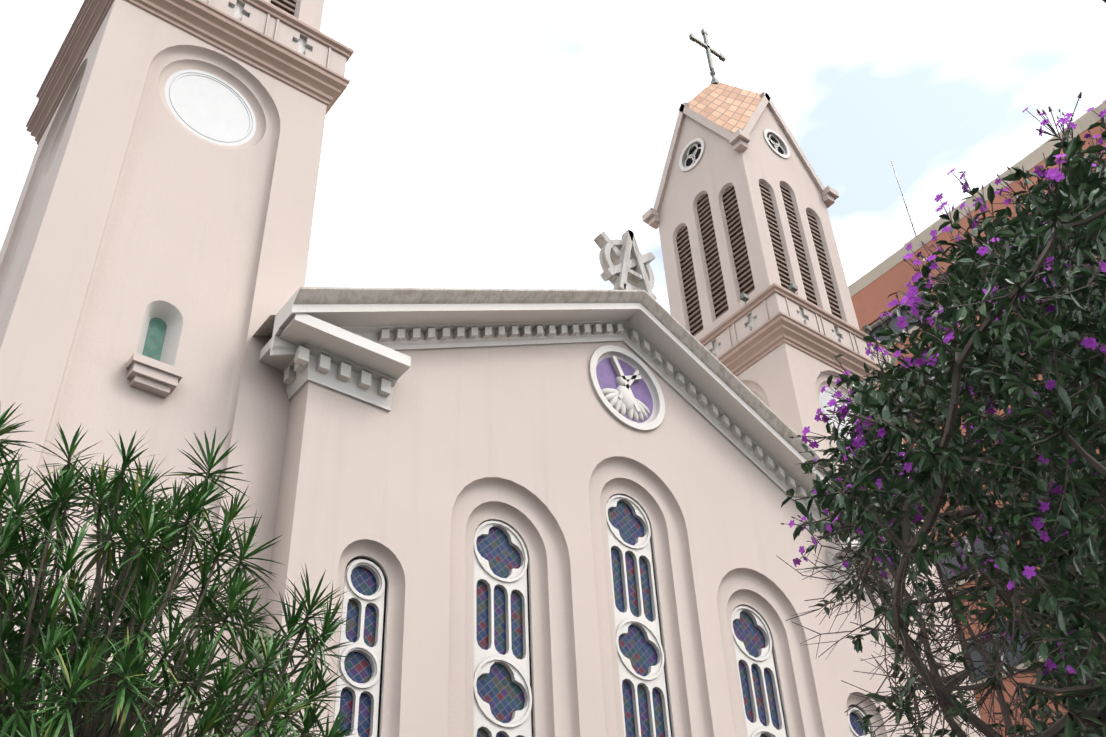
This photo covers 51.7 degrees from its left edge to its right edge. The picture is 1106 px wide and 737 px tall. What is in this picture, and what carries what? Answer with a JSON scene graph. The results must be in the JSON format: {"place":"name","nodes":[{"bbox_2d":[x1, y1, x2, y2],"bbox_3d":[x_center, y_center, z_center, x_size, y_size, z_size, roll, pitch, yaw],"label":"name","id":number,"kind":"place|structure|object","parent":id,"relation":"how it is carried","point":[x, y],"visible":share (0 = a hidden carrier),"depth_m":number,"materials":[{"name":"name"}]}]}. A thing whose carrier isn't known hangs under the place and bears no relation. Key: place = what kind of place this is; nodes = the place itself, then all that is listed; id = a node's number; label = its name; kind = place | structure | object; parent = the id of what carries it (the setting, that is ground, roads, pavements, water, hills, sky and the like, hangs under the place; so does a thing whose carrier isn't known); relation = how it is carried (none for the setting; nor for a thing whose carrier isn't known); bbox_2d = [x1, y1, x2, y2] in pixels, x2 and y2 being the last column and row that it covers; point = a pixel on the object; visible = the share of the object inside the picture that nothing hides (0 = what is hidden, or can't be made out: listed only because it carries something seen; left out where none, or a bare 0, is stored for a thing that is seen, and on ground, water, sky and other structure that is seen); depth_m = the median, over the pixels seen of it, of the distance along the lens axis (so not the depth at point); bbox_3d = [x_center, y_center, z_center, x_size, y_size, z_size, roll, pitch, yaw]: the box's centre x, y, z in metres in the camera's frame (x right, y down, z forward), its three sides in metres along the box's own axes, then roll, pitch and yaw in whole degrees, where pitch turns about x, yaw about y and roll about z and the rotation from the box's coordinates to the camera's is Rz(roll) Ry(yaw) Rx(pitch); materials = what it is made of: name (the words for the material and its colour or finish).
{"place":"outdoors","nodes":[
{"label":"outdoors","id":0,"kind":"place"},
{"bbox_2d":[0,0,984,736],"bbox_3d":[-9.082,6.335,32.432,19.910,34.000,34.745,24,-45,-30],"label":"church","id":1,"kind":"structure","parent":0,"point":[528,512],"depth_m":17.73,"materials":[{"name":"beige paint"}]},
{"bbox_2d":[0,0,1105,313],"label":"sky","id":2,"kind":"structure","parent":0,"point":[486,144],"materials":[{"name":"white"}]},
{"bbox_2d":[776,92,1105,736],"bbox_3d":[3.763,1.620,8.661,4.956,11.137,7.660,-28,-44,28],"label":"flowering tree","id":3,"kind":"object","parent":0,"point":[1040,269],"visible":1,"depth_m":7.17,"materials":[{"name":"green leaf"},{"name":"bark"},{"name":"purple flower petals"}]},
{"bbox_3d":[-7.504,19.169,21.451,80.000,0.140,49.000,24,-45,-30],"label":"pavement","id":4,"kind":"structure","parent":0,"visible":0},
{"bbox_2d":[0,403,359,736],"bbox_3d":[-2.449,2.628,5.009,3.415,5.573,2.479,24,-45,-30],"label":"dracaena tree","id":5,"kind":"object","parent":4,"relation":"on","point":[110,703],"visible":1,"depth_m":5.72,"materials":[{"name":"green plant"}]},
{"bbox_2d":[848,101,1105,736],"bbox_3d":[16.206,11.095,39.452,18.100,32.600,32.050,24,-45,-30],"label":"apartment building","id":6,"kind":"structure","parent":4,"relation":"on","point":[872,290],"depth_m":36.50,"materials":[{"name":"brick"}]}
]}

